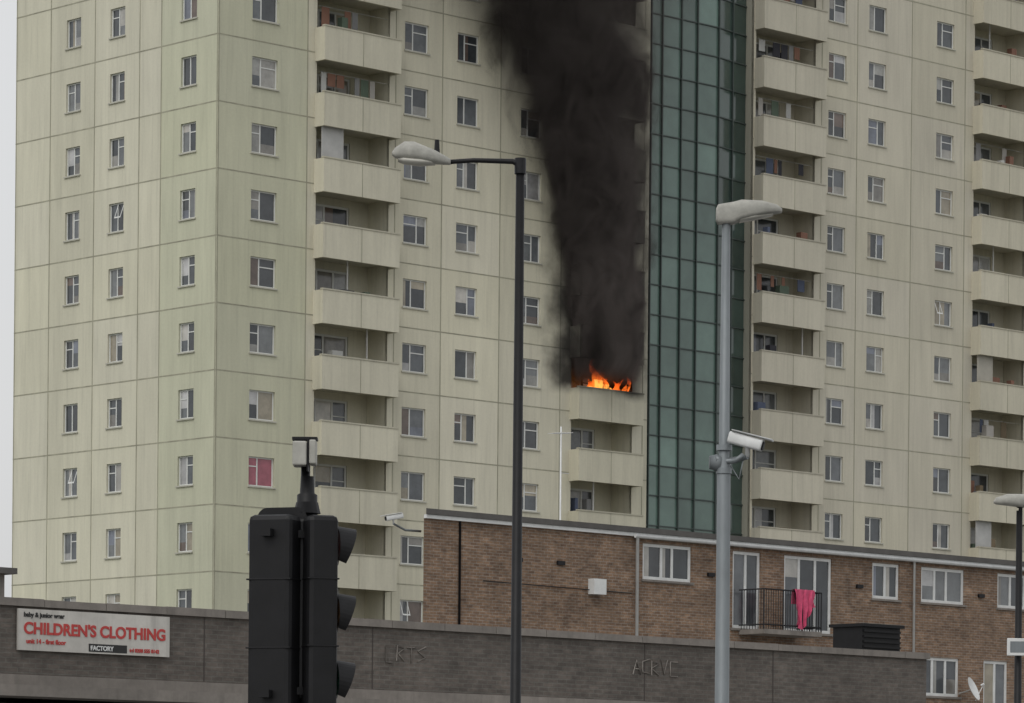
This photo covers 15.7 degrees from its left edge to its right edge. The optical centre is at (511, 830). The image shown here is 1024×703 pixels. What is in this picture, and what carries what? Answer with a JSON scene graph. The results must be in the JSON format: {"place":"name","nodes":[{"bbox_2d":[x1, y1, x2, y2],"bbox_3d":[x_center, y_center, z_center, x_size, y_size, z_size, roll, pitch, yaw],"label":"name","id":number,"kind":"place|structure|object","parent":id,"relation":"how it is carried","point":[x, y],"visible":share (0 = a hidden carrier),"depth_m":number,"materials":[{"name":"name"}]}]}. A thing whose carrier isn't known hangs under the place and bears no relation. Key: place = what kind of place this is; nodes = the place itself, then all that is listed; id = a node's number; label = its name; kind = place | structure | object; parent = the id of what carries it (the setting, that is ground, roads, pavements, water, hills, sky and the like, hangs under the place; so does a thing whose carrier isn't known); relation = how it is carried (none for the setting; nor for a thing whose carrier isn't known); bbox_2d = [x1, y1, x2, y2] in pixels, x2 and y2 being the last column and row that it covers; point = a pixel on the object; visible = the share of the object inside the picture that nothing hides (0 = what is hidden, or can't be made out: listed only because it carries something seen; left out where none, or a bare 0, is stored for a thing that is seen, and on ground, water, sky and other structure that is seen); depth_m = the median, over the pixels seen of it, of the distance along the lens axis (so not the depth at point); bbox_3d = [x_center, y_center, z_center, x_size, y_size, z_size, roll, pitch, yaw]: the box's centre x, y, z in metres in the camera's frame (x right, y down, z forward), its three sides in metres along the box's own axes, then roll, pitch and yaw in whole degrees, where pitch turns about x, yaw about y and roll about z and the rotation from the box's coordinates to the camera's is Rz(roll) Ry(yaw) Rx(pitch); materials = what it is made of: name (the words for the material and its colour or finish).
{"place":"outdoors","nodes":[
{"label":"outdoors","id":0,"kind":"place"},
{"bbox_2d":[0,0,16,596],"label":"sky","id":1,"kind":"structure","parent":0,"point":[8,8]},
{"bbox_2d":[1007,638,1023,655],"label":"sign","id":2,"kind":"object","parent":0,"point":[1015,646],"visible":1,"depth_m":59.85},
{"label":"ground","id":3,"kind":"structure","parent":0,"visible":0},
{"bbox_2d":[11,0,1023,621],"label":"tower block","id":4,"kind":"structure","parent":3,"relation":"on","point":[247,246],"depth_m":159.89,"materials":[{"name":"concrete"}]},
{"bbox_2d":[63,0,991,621],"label":"window frames","id":5,"kind":"structure","parent":4,"relation":"in","point":[335,13],"depth_m":158.64,"materials":[{"name":"plastic"}]},
{"bbox_2d":[65,0,989,621],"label":"window panes","id":6,"kind":"structure","parent":4,"relation":"in","point":[324,279],"depth_m":158.60,"materials":[{"name":"grey glass"}]},
{"bbox_2d":[587,359,629,390],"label":"flames","id":7,"kind":"object","parent":4,"relation":"on","point":[597,381],"visible":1,"depth_m":163.84,"materials":[{"name":"orange"}]},
{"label":"traffic island","id":8,"kind":"structure","parent":3,"relation":"on","visible":0},
{"bbox_2d":[709,200,781,702],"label":"street lamp","id":9,"kind":"object","parent":8,"relation":"on","point":[733,213],"visible":1,"depth_m":39.94,"materials":[{"name":"metal"}]},
{"bbox_2d":[727,429,773,461],"bbox_3d":[2.563,-4.139,39.863,0.494,0.344,0.230,1,0,12],"label":"security camera","id":10,"kind":"object","parent":9,"relation":"attached to","point":[736,437],"visible":1,"depth_m":39.79,"materials":[{"name":"white paint"}]},
{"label":"pavement","id":11,"kind":"structure","parent":0,"visible":0},
{"bbox_2d":[392,140,525,702],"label":"street lamp","id":12,"kind":"object","parent":11,"relation":"on","point":[412,153],"visible":1,"depth_m":47.95,"materials":[{"name":"black metal"}]},
{"bbox_2d":[0,597,929,702],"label":"shopping precinct","id":13,"kind":"object","parent":11,"relation":"on","point":[206,661],"visible":0.88,"depth_m":63.70,"materials":[{"name":"grey concrete"}]},
{"bbox_2d":[0,574,4,596],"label":"plant walls","id":14,"kind":"structure","parent":13,"relation":"on","point":[2,579],"depth_m":61.03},
{"bbox_2d":[0,567,16,574],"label":"plant roof","id":15,"kind":"structure","parent":14,"relation":"on","point":[7,571],"depth_m":60.93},
{"bbox_2d":[17,608,169,656],"bbox_3d":[-6.541,-3.099,58.156,2.950,0.640,0.052,1,0,-43],"label":"clothing shop sign","id":16,"kind":"object","parent":13,"relation":"attached to","point":[82,632],"visible":1,"depth_m":58.11,"materials":[{"name":"white paint"}]},
{"bbox_2d":[829,623,904,650],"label":"roof vent","id":17,"kind":"object","parent":13,"relation":"on","point":[870,636],"visible":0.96,"depth_m":71.41,"materials":[{"name":"black metal"}]},
{"bbox_2d":[423,508,1023,702],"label":"brick terrace","id":18,"kind":"structure","parent":11,"relation":"on","point":[954,615],"depth_m":99.39,"materials":[{"name":"brick"}]},
{"bbox_2d":[380,512,420,531],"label":"security camera","id":19,"kind":"object","parent":18,"relation":"attached to","point":[395,516],"visible":1,"depth_m":91.98,"materials":[{"name":"white paint"}]},
{"bbox_2d":[548,427,572,519],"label":"tv aerial","id":20,"kind":"object","parent":18,"relation":"on","point":[560,433],"visible":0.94,"depth_m":96.26,"materials":[{"name":"white paint"}]},
{"bbox_2d":[791,589,814,629],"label":"drying blanket","id":21,"kind":"object","parent":18,"relation":"hanging from","point":[804,600],"visible":1,"depth_m":100.44,"materials":[{"name":"pink fabric"}]},
{"bbox_2d":[643,543,1023,702],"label":"window frames","id":22,"kind":"structure","parent":18,"relation":"in","point":[659,546],"depth_m":103.88,"materials":[{"name":"white paint"}]},
{"bbox_2d":[644,547,1022,702],"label":"window panes","id":23,"kind":"structure","parent":18,"relation":"in","point":[651,554],"depth_m":102.52,"materials":[{"name":"grey glass"}]},
{"bbox_2d":[958,677,984,700],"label":"satellite dish","id":24,"kind":"object","parent":18,"relation":"attached to","point":[973,688],"visible":1,"depth_m":106.21,"materials":[{"name":"white paint"}]},
{"bbox_2d":[993,494,1023,702],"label":"street lamp","id":25,"kind":"object","parent":11,"relation":"on","point":[1015,500],"visible":1,"depth_m":59.95,"materials":[{"name":"grey metal"}]},
{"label":"pavement","id":26,"kind":"structure","parent":0,"visible":0},
{"bbox_2d":[245,437,356,702],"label":"traffic signal","id":27,"kind":"object","parent":26,"relation":"on","point":[301,609],"visible":1,"depth_m":19.82,"materials":[{"name":"black paint"}]}
]}

